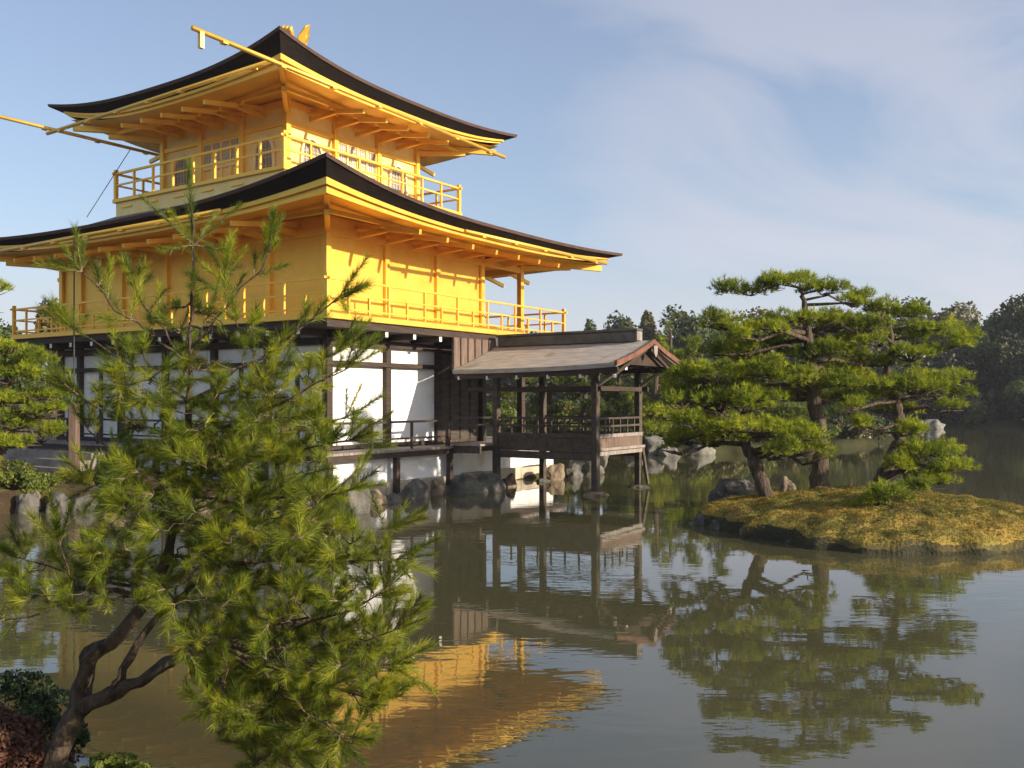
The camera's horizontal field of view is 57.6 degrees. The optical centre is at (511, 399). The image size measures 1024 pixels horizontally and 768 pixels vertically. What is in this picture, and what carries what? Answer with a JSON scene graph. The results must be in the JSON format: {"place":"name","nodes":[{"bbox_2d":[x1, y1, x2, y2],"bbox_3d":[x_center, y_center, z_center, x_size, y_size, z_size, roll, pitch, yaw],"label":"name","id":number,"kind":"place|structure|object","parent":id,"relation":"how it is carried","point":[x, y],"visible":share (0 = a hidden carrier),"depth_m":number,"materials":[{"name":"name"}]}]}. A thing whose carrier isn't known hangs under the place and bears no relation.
{"place":"outdoors","nodes":[
{"label":"outdoors","id":0,"kind":"place"},
{"bbox_2d":[68,761,76,767],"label":"bank","id":1,"kind":"structure","parent":0,"point":[71,765],"depth_m":5.24,"materials":[{"name":"soil"}]},
{"bbox_2d":[0,726,48,767],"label":"shrub","id":2,"kind":"object","parent":1,"relation":"on","point":[27,756],"visible":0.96,"depth_m":4.96,"materials":[{"name":"plant"}]},
{"bbox_2d":[0,701,53,751],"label":"shrub","id":3,"kind":"object","parent":1,"relation":"on","point":[17,724],"visible":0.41,"depth_m":5.60,"materials":[{"name":"plant"}]},
{"bbox_2d":[0,668,57,712],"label":"shrub","id":4,"kind":"object","parent":1,"relation":"on","point":[21,686],"visible":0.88,"depth_m":6.52,"materials":[{"name":"green plant"}]},
{"bbox_2d":[14,687,69,749],"bbox_3d":[-2.974,2.030,5.873,0.337,0.364,0.388,0,0,0],"label":"shrub","id":5,"kind":"object","parent":1,"relation":"on","point":[44,706],"visible":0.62,"depth_m":5.90,"materials":[{"name":"green plant"}]},
{"bbox_2d":[6,747,84,767],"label":"shrub","id":6,"kind":"object","parent":1,"relation":"on","point":[72,757],"visible":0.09,"depth_m":5.58,"materials":[{"name":"plant"}]},
{"bbox_2d":[52,716,90,762],"bbox_3d":[-2.696,2.082,5.704,0.260,0.327,0.214,0,0,0],"label":"shrub","id":7,"kind":"object","parent":1,"relation":"on","point":[82,737],"visible":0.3,"depth_m":5.67,"materials":[{"name":"green plant"}]},
{"bbox_2d":[78,750,137,767],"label":"shrub","id":8,"kind":"object","parent":1,"relation":"on","point":[114,760],"visible":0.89,"depth_m":4.89,"materials":[{"name":"green plant"}]},
{"bbox_2d":[125,759,153,767],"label":"shrub","id":9,"kind":"object","parent":1,"relation":"on","point":[138,763],"visible":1,"depth_m":4.80,"materials":[{"name":"green plant"}]},
{"bbox_2d":[0,154,449,767],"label":"young pine","id":10,"kind":"object","parent":1,"relation":"on","point":[218,662],"visible":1,"depth_m":4.63,"materials":[{"name":"green plant"}]},
{"bbox_2d":[0,445,538,514],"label":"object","id":11,"kind":"structure","parent":0,"point":[8,500],"depth_m":20.31,"materials":[{"name":"soil"}]},
{"bbox_2d":[0,455,37,488],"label":"shrub","id":12,"kind":"object","parent":11,"relation":"on","point":[11,470],"visible":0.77,"depth_m":20.38,"materials":[{"name":"green plant"}]},
{"bbox_2d":[14,492,39,513],"bbox_3d":[-10.275,2.372,19.779,0.482,0.823,0.548,0,0,44],"label":"rock","id":13,"kind":"object","parent":11,"relation":"on","point":[29,501],"visible":0.59,"depth_m":19.61,"materials":[{"name":"stone"}]},
{"bbox_2d":[0,337,73,458],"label":"bank pine","id":14,"kind":"object","parent":11,"relation":"on","point":[26,352],"visible":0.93,"depth_m":21.32,"materials":[{"name":"green plant"}]},
{"bbox_2d":[17,469,59,494],"bbox_3d":[-10.337,1.886,20.359,0.764,0.749,0.986,0,0,38],"label":"shrub","id":15,"kind":"object","parent":11,"relation":"on","point":[32,482],"visible":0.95,"depth_m":20.16,"materials":[{"name":"green plant"}]},
{"bbox_2d":[45,491,70,512],"bbox_3d":[-9.712,2.324,19.975,0.504,0.741,0.406,0,0,-3],"label":"rock","id":16,"kind":"object","parent":11,"relation":"on","point":[60,496],"visible":0.44,"depth_m":19.82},
{"bbox_2d":[68,402,79,472],"bbox_3d":[-11.554,1.065,24.589,0.220,2.050,0.220,0,0,0],"label":"wooden post","id":17,"kind":"object","parent":11,"relation":"on","point":[74,430],"visible":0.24,"depth_m":24.48,"materials":[{"name":"wood"}]},
{"bbox_2d":[71,493,97,511],"bbox_3d":[-9.229,2.355,20.169,0.456,0.657,0.552,0,0,19],"label":"rock","id":18,"kind":"object","parent":11,"relation":"on","point":[81,500],"visible":0.34,"depth_m":20.03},
{"bbox_2d":[88,465,124,485],"bbox_3d":[-9.343,1.814,21.635,0.924,0.718,1.038,0,0,0],"label":"shrub","id":19,"kind":"object","parent":11,"relation":"on","point":[98,479],"visible":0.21,"depth_m":21.30,"materials":[{"name":"green plant"}]},
{"bbox_2d":[0,25,622,496],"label":"golden pavilion","id":20,"kind":"structure","parent":11,"relation":"on","point":[330,157],"depth_m":25.52,"materials":[{"name":"yellow paint"}]},
{"bbox_2d":[174,155,191,186],"bbox_3d":[-10.005,-6.865,28.250,0.918,1.130,0.070,0,0,34],"label":"window frame","id":21,"kind":"structure","parent":20,"relation":"in","point":[178,180],"depth_m":28.30,"materials":[{"name":"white wood"}]},
{"bbox_2d":[203,136,237,180],"bbox_3d":[-8.479,-6.945,27.226,1.700,1.280,0.060,0,0,34],"label":"lattice door","id":22,"kind":"structure","parent":20,"relation":"in","point":[227,154],"depth_m":27.21,"materials":[{"name":"wood"}]},
{"bbox_2d":[252,135,275,170],"bbox_3d":[-6.970,-6.865,26.177,0.918,1.130,0.070,0,0,34],"label":"window frame","id":23,"kind":"structure","parent":20,"relation":"in","point":[268,160],"depth_m":26.15,"materials":[{"name":"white wood"}]},
{"bbox_2d":[281,25,309,44],"bbox_3d":[-6.868,-11.298,29.586,0.888,1.176,1.211,0,0,34],"label":"phoenix statue","id":24,"kind":"object","parent":20,"relation":"on","point":[303,37],"visible":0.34,"depth_m":29.43,"materials":[{"name":"gold metal"}]},
{"bbox_2d":[299,138,322,163],"bbox_3d":[-5.674,-6.865,26.425,0.070,1.130,0.918,0,0,34],"label":"window frame","id":25,"kind":"structure","parent":20,"relation":"in","point":[316,151],"depth_m":26.32,"materials":[{"name":"white wood"}]},
{"bbox_2d":[339,141,376,180],"bbox_3d":[-4.651,-6.945,27.950,0.060,1.280,1.700,0,0,34],"label":"lattice door","id":26,"kind":"structure","parent":20,"relation":"in","point":[352,162],"depth_m":28.04,"materials":[{"name":"wood"}]},
{"bbox_2d":[388,165,407,194],"bbox_3d":[-3.604,-6.865,29.460,0.070,1.130,0.918,0,0,34],"label":"window frame","id":27,"kind":"structure","parent":20,"relation":"in","point":[393,174],"depth_m":29.40,"materials":[{"name":"white wood"}]},
{"bbox_2d":[442,354,448,443],"bbox_3d":[-1.942,-0.035,26.524,0.080,2.550,0.450,0,0,34],"label":"timber door","id":28,"kind":"structure","parent":20,"relation":"in","point":[445,357],"depth_m":26.52,"materials":[{"name":"brown wood"}]},
{"bbox_2d":[449,354,458,442],"bbox_3d":[-1.677,-0.035,26.912,0.080,2.550,0.450,0,0,34],"label":"timber door","id":29,"kind":"structure","parent":20,"relation":"in","point":[453,383],"depth_m":26.83,"materials":[{"name":"brown wood"}]},
{"bbox_2d":[459,362,468,442],"bbox_3d":[-1.412,-0.035,27.301,0.080,2.550,0.450,0,0,34],"label":"timber door","id":30,"kind":"structure","parent":20,"relation":"in","point":[463,383],"depth_m":27.26,"materials":[{"name":"brown wood"}]},
{"bbox_2d":[469,359,477,441],"bbox_3d":[-1.147,-0.035,27.689,0.080,2.550,0.450,0,0,34],"label":"timber door","id":31,"kind":"structure","parent":20,"relation":"in","point":[473,396],"depth_m":27.63,"materials":[{"name":"brown wood"}]},
{"bbox_2d":[0,423,1023,767],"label":"pond water","id":32,"kind":"structure","parent":0,"point":[620,625],"depth_m":9.34,"materials":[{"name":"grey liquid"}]},
{"bbox_2d":[334,477,371,513],"bbox_3d":[-3.388,2.388,19.836,0.771,1.565,0.880,0,0,1],"label":"rock","id":33,"kind":"object","parent":32,"relation":"in","point":[361,500],"visible":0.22,"depth_m":19.60,"materials":[{"name":"stone"}]},
{"bbox_2d":[370,489,387,505],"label":"rock","id":34,"kind":"object","parent":32,"relation":"in","point":[382,497],"visible":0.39,"depth_m":21.33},
{"bbox_2d":[385,493,402,502],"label":"rock","id":35,"kind":"object","parent":32,"relation":"in","point":[393,497],"visible":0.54,"depth_m":21.83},
{"bbox_2d":[398,478,428,499],"bbox_3d":[-2.471,2.429,22.680,0.676,1.044,0.810,0,0,39],"label":"rock","id":36,"kind":"object","parent":32,"relation":"in","point":[416,488],"visible":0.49,"depth_m":22.58,"materials":[{"name":"stone"}]},
{"bbox_2d":[430,478,445,495],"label":"rock","id":37,"kind":"object","parent":32,"relation":"in","point":[437,487],"visible":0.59,"depth_m":23.44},
{"bbox_2d":[445,474,485,492],"bbox_3d":[-1.285,2.388,24.186,1.172,0.940,0.844,0,0,-15],"label":"rock","id":38,"kind":"object","parent":32,"relation":"in","point":[466,483],"visible":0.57,"depth_m":23.99,"materials":[{"name":"stone"}]},
{"bbox_2d":[477,473,505,492],"bbox_3d":[-0.578,2.376,24.395,0.941,0.948,0.639,0,0,17],"label":"rock","id":39,"kind":"object","parent":32,"relation":"in","point":[493,482],"visible":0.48,"depth_m":24.19,"materials":[{"name":"stone"}]},
{"bbox_2d":[502,473,516,486],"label":"rock","id":40,"kind":"object","parent":32,"relation":"in","point":[510,480],"visible":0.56,"depth_m":25.66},
{"bbox_2d":[547,463,564,479],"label":"rock","id":41,"kind":"object","parent":32,"relation":"in","point":[555,472],"visible":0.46,"depth_m":27.85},
{"bbox_2d":[452,328,680,491],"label":"fishing pavilion","id":42,"kind":"structure","parent":32,"relation":"on","point":[594,354],"depth_m":24.61,"materials":[{"name":"wood"}]},
{"bbox_2d":[565,463,582,478],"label":"rock","id":43,"kind":"object","parent":32,"relation":"in","point":[573,471],"visible":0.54,"depth_m":28.51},
{"bbox_2d":[580,461,604,474],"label":"rock","id":44,"kind":"object","parent":32,"relation":"in","point":[585,468],"visible":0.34,"depth_m":29.65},
{"bbox_2d":[642,435,662,454],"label":"rock","id":45,"kind":"object","parent":32,"relation":"in","point":[651,444],"visible":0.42,"depth_m":40.30,"materials":[{"name":"stone"}]},
{"bbox_2d":[658,445,677,455],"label":"rock","id":46,"kind":"object","parent":32,"relation":"in","point":[662,453],"visible":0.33,"depth_m":39.85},
{"bbox_2d":[688,513,703,524],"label":"rock","id":47,"kind":"object","parent":32,"relation":"in","point":[698,519],"visible":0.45,"depth_m":17.84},
{"bbox_2d":[689,441,715,454],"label":"rock","id":48,"kind":"object","parent":32,"relation":"in","point":[708,451],"visible":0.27,"depth_m":40.33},
{"bbox_2d":[923,419,945,428],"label":"rock","id":49,"kind":"object","parent":32,"relation":"in","point":[937,423],"visible":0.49,"depth_m":76.91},
{"bbox_2d":[0,380,1023,428],"bbox_3d":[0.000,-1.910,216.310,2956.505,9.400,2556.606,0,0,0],"label":"shore","id":50,"kind":"structure","parent":0,"point":[1009,423],"depth_m":83.30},
{"bbox_2d":[0,278,16,334],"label":"edge pine","id":51,"kind":"object","parent":50,"relation":"on","point":[4,285],"visible":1,"depth_m":16.84,"materials":[{"name":"green plant"}]},
{"bbox_2d":[0,325,42,437],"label":"broadleaf tree","id":52,"kind":"object","parent":50,"relation":"on","point":[7,332],"visible":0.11,"depth_m":49.69,"materials":[{"name":"plant"}]},
{"bbox_2d":[33,297,58,436],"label":"broadleaf tree","id":53,"kind":"object","parent":50,"relation":"on","point":[43,326],"visible":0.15,"depth_m":51.25,"materials":[{"name":"plant"}]},
{"bbox_2d":[486,378,516,401],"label":"broadleaf tree","id":54,"kind":"object","parent":50,"relation":"on","point":[507,382],"visible":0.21,"depth_m":99.10,"materials":[{"name":"plant"}]},
{"bbox_2d":[486,402,516,427],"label":"clipped shrub","id":55,"kind":"object","parent":50,"relation":"on","point":[510,412],"visible":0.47,"depth_m":41.54,"materials":[{"name":"green plant"}]},
{"bbox_2d":[547,399,578,424],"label":"clipped shrub","id":56,"kind":"object","parent":50,"relation":"on","point":[563,407],"visible":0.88,"depth_m":42.71,"materials":[{"name":"green plant"}]},
{"bbox_2d":[555,382,582,417],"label":"shore bush","id":57,"kind":"object","parent":50,"relation":"on","point":[560,395],"visible":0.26,"depth_m":93.40,"materials":[{"name":"green plant"}]},
{"bbox_2d":[602,310,637,329],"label":"broadleaf tree","id":58,"kind":"object","parent":50,"relation":"on","point":[623,323],"visible":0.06,"depth_m":107.22,"materials":[{"name":"plant"}]},
{"bbox_2d":[638,310,661,340],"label":"broadleaf tree","id":59,"kind":"object","parent":50,"relation":"on","point":[648,326],"visible":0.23,"depth_m":102.91,"materials":[{"name":"plant"}]},
{"bbox_2d":[657,304,715,360],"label":"broadleaf tree","id":60,"kind":"object","parent":50,"relation":"on","point":[684,324],"visible":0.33,"depth_m":98.60,"materials":[{"name":"plant"}]},
{"bbox_2d":[727,306,787,351],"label":"broadleaf tree","id":61,"kind":"object","parent":50,"relation":"on","point":[752,314],"visible":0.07,"depth_m":102.71,"materials":[{"name":"plant"}]},
{"bbox_2d":[856,397,893,421],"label":"shore bush","id":62,"kind":"object","parent":50,"relation":"on","point":[870,413],"visible":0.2,"depth_m":88.24,"materials":[{"name":"green plant"}]},
{"bbox_2d":[861,308,901,356],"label":"broadleaf tree","id":63,"kind":"object","parent":50,"relation":"on","point":[884,348],"visible":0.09,"depth_m":104.71,"materials":[{"name":"plant"}]},
{"bbox_2d":[870,359,916,383],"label":"broadleaf tree","id":64,"kind":"object","parent":50,"relation":"on","point":[898,367],"visible":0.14,"depth_m":90.84,"materials":[{"name":"plant"}]},
{"bbox_2d":[890,296,932,358],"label":"broadleaf tree","id":65,"kind":"object","parent":50,"relation":"on","point":[900,319],"visible":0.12,"depth_m":111.88,"materials":[{"name":"plant"}]},
{"bbox_2d":[913,394,931,419],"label":"shore bush","id":66,"kind":"object","parent":50,"relation":"on","point":[922,415],"visible":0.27,"depth_m":87.41,"materials":[{"name":"green plant"}]},
{"bbox_2d":[900,355,944,374],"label":"broadleaf tree","id":67,"kind":"object","parent":50,"relation":"on","point":[928,362],"visible":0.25,"depth_m":90.64,"materials":[{"name":"plant"}]},
{"bbox_2d":[912,385,955,419],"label":"shore bush","id":68,"kind":"object","parent":50,"relation":"on","point":[930,404],"visible":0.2,"depth_m":86.43,"materials":[{"name":"green plant"}]},
{"bbox_2d":[911,301,983,356],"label":"broadleaf tree","id":69,"kind":"object","parent":50,"relation":"on","point":[962,313],"visible":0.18,"depth_m":106.84,"materials":[{"name":"plant"}]},
{"bbox_2d":[932,384,965,423],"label":"shore bush","id":70,"kind":"object","parent":50,"relation":"on","point":[945,418],"visible":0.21,"depth_m":84.99,"materials":[{"name":"green plant"}]},
{"bbox_2d":[928,349,981,385],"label":"broadleaf tree","id":71,"kind":"object","parent":50,"relation":"on","point":[951,357],"visible":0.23,"depth_m":89.46,"materials":[{"name":"plant"}]},
{"bbox_2d":[942,385,973,425],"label":"shore bush","id":72,"kind":"object","parent":50,"relation":"on","point":[968,399],"visible":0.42,"depth_m":84.16,"materials":[{"name":"green plant"}]},
{"bbox_2d":[949,315,993,391],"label":"broadleaf tree","id":73,"kind":"object","parent":50,"relation":"on","point":[973,323],"visible":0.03,"depth_m":99.04,"materials":[{"name":"plant"}]},
{"bbox_2d":[964,394,992,426],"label":"shore bush","id":74,"kind":"object","parent":50,"relation":"on","point":[976,411],"visible":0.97,"depth_m":83.02,"materials":[{"name":"green plant"}]},
{"bbox_2d":[961,329,1002,399],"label":"broadleaf tree","id":75,"kind":"object","parent":50,"relation":"on","point":[979,353],"visible":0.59,"depth_m":89.50,"materials":[{"name":"plant"}]},
{"bbox_2d":[981,308,1022,361],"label":"broadleaf tree","id":76,"kind":"object","parent":50,"relation":"on","point":[991,328],"visible":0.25,"depth_m":93.46,"materials":[{"name":"plant"}]},
{"bbox_2d":[985,330,1023,392],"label":"broadleaf tree","id":77,"kind":"object","parent":50,"relation":"on","point":[1007,350],"visible":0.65,"depth_m":87.55,"materials":[{"name":"plant"}]},
{"bbox_2d":[997,293,1023,340],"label":"broadleaf tree","id":78,"kind":"object","parent":50,"relation":"on","point":[1015,313],"visible":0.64,"depth_m":92.17,"materials":[{"name":"plant"}]},
{"bbox_2d":[1001,380,1023,420],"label":"shore bush","id":79,"kind":"object","parent":50,"relation":"on","point":[1015,388],"visible":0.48,"depth_m":81.73,"materials":[{"name":"green plant"}]},
{"bbox_2d":[1006,353,1023,381],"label":"broadleaf tree","id":80,"kind":"object","parent":50,"relation":"on","point":[1016,367],"visible":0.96,"depth_m":84.26,"materials":[{"name":"plant"}]},
{"bbox_2d":[1009,390,1023,418],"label":"shore bush","id":81,"kind":"object","parent":50,"relation":"on","point":[1017,402],"visible":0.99,"depth_m":80.73,"materials":[{"name":"green plant"}]},
{"bbox_2d":[0,0,1023,377],"label":"sky","id":82,"kind":"structure","parent":0,"point":[879,144],"materials":[{"name":"blue"}]},
{"bbox_2d":[486,429,876,454],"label":"peninsula","id":83,"kind":"object","parent":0,"point":[841,443],"visible":0.01,"depth_m":45.46},
{"bbox_2d":[490,372,549,436],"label":"pine tree","id":84,"kind":"object","parent":83,"relation":"on","point":[509,395],"visible":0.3,"depth_m":43.60,"materials":[{"name":"green plant"}]},
{"bbox_2d":[525,376,579,431],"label":"pine tree","id":85,"kind":"object","parent":83,"relation":"on","point":[534,409],"visible":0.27,"depth_m":45.88,"materials":[{"name":"green plant"}]},
{"bbox_2d":[555,375,616,430],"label":"pine tree","id":86,"kind":"object","parent":83,"relation":"on","point":[585,402],"visible":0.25,"depth_m":42.90,"materials":[{"name":"green plant"}]},
{"bbox_2d":[600,405,622,429],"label":"clipped shrub","id":87,"kind":"object","parent":83,"relation":"on","point":[614,411],"visible":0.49,"depth_m":42.84,"materials":[{"name":"green plant"}]},
{"bbox_2d":[600,374,633,429],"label":"pine tree","id":88,"kind":"object","parent":83,"relation":"on","point":[616,399],"visible":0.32,"depth_m":44.65,"materials":[{"name":"green plant"}]},
{"bbox_2d":[623,373,662,429],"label":"pine tree","id":89,"kind":"object","parent":83,"relation":"on","point":[651,386],"visible":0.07,"depth_m":53.71,"materials":[{"name":"green plant"}]},
{"bbox_2d":[620,337,683,437],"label":"pine tree","id":90,"kind":"object","parent":83,"relation":"on","point":[654,407],"visible":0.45,"depth_m":42.24,"materials":[{"name":"green plant"}]},
{"bbox_2d":[633,320,697,421],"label":"pine tree","id":91,"kind":"object","parent":83,"relation":"on","point":[670,332],"visible":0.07,"depth_m":51.88,"materials":[{"name":"green plant"}]},
{"bbox_2d":[656,333,727,428],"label":"pine tree","id":92,"kind":"object","parent":83,"relation":"on","point":[694,342],"visible":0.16,"depth_m":43.57,"materials":[{"name":"green plant"}]},
{"bbox_2d":[697,329,764,423],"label":"pine tree","id":93,"kind":"object","parent":83,"relation":"on","point":[721,338],"visible":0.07,"depth_m":45.31,"materials":[{"name":"green plant"}]},
{"bbox_2d":[744,330,808,423],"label":"pine tree","id":94,"kind":"object","parent":83,"relation":"on","point":[798,408],"visible":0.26,"depth_m":47.00,"materials":[{"name":"green plant"}]},
{"bbox_2d":[779,346,828,421],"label":"pine tree","id":95,"kind":"object","parent":83,"relation":"on","point":[802,403],"visible":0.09,"depth_m":51.87,"materials":[{"name":"green plant"}]},
{"bbox_2d":[828,423,841,438],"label":"shore bush","id":96,"kind":"object","parent":83,"relation":"on","point":[835,430],"visible":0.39,"depth_m":46.98,"materials":[{"name":"green plant"}]},
{"bbox_2d":[826,415,854,438],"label":"shore bush","id":97,"kind":"object","parent":83,"relation":"on","point":[844,426],"visible":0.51,"depth_m":48.26,"materials":[{"name":"green plant"}]},
{"bbox_2d":[840,424,872,438],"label":"shore bush","id":98,"kind":"object","parent":83,"relation":"on","point":[858,431],"visible":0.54,"depth_m":48.43,"materials":[{"name":"green plant"}]},
{"bbox_2d":[846,414,889,439],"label":"shore bush","id":99,"kind":"object","parent":83,"relation":"on","point":[877,422],"visible":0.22,"depth_m":50.47,"materials":[{"name":"green plant"}]},
{"bbox_2d":[695,485,1023,554],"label":"islet ground","id":100,"kind":"structure","parent":0,"point":[825,541],"depth_m":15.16,"materials":[{"name":"plant"}]},
{"bbox_2d":[708,478,754,502],"bbox_3d":[4.852,2.339,20.575,1.117,1.237,0.927,0,0,-11],"label":"rock","id":101,"kind":"object","parent":100,"relation":"on","point":[724,487],"visible":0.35,"depth_m":20.43,"materials":[{"name":"stone"}]},
{"bbox_2d":[655,356,838,497],"bbox_3d":[4.631,0.672,18.497,3.617,3.182,2.852,0,0,16],"label":"pine tree","id":102,"kind":"object","parent":100,"relation":"on","point":[786,442],"visible":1,"depth_m":18.42,"materials":[{"name":"green plant"}]},
{"bbox_2d":[778,476,795,491],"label":"rock","id":103,"kind":"object","parent":100,"relation":"on","point":[786,484],"visible":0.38,"depth_m":22.88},
{"bbox_2d":[695,267,895,488],"bbox_3d":[5.939,-0.330,19.385,4.334,4.943,3.169,0,0,0],"label":"pine tree","id":104,"kind":"object","parent":100,"relation":"on","point":[821,375],"visible":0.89,"depth_m":19.14,"materials":[{"name":"green plant"}]},
{"bbox_2d":[842,473,945,506],"bbox_3d":[6.836,1.725,16.387,1.980,0.881,1.309,0,0,-23],"label":"dwarf pine","id":105,"kind":"object","parent":100,"relation":"on","point":[884,492],"visible":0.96,"depth_m":16.25,"materials":[{"name":"green plant"}]},
{"bbox_2d":[834,293,987,488],"bbox_3d":[8.316,-0.080,19.558,3.631,4.582,2.984,0,0,0],"label":"pine tree","id":106,"kind":"object","parent":100,"relation":"on","point":[925,381],"visible":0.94,"depth_m":19.38,"materials":[{"name":"green plant"}]},
{"bbox_2d":[870,431,893,438],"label":"islet","id":107,"kind":"object","parent":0,"point":[890,437],"visible":0.03,"depth_m":56.75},
{"bbox_2d":[822,343,869,423],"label":"pine tree","id":108,"kind":"object","parent":107,"relation":"on","point":[846,413],"visible":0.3,"depth_m":59.36,"materials":[{"name":"green plant"}]},
{"bbox_2d":[868,414,893,440],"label":"shore bush","id":109,"kind":"object","parent":107,"relation":"on","point":[886,423],"visible":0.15,"depth_m":53.59,"materials":[{"name":"green plant"}]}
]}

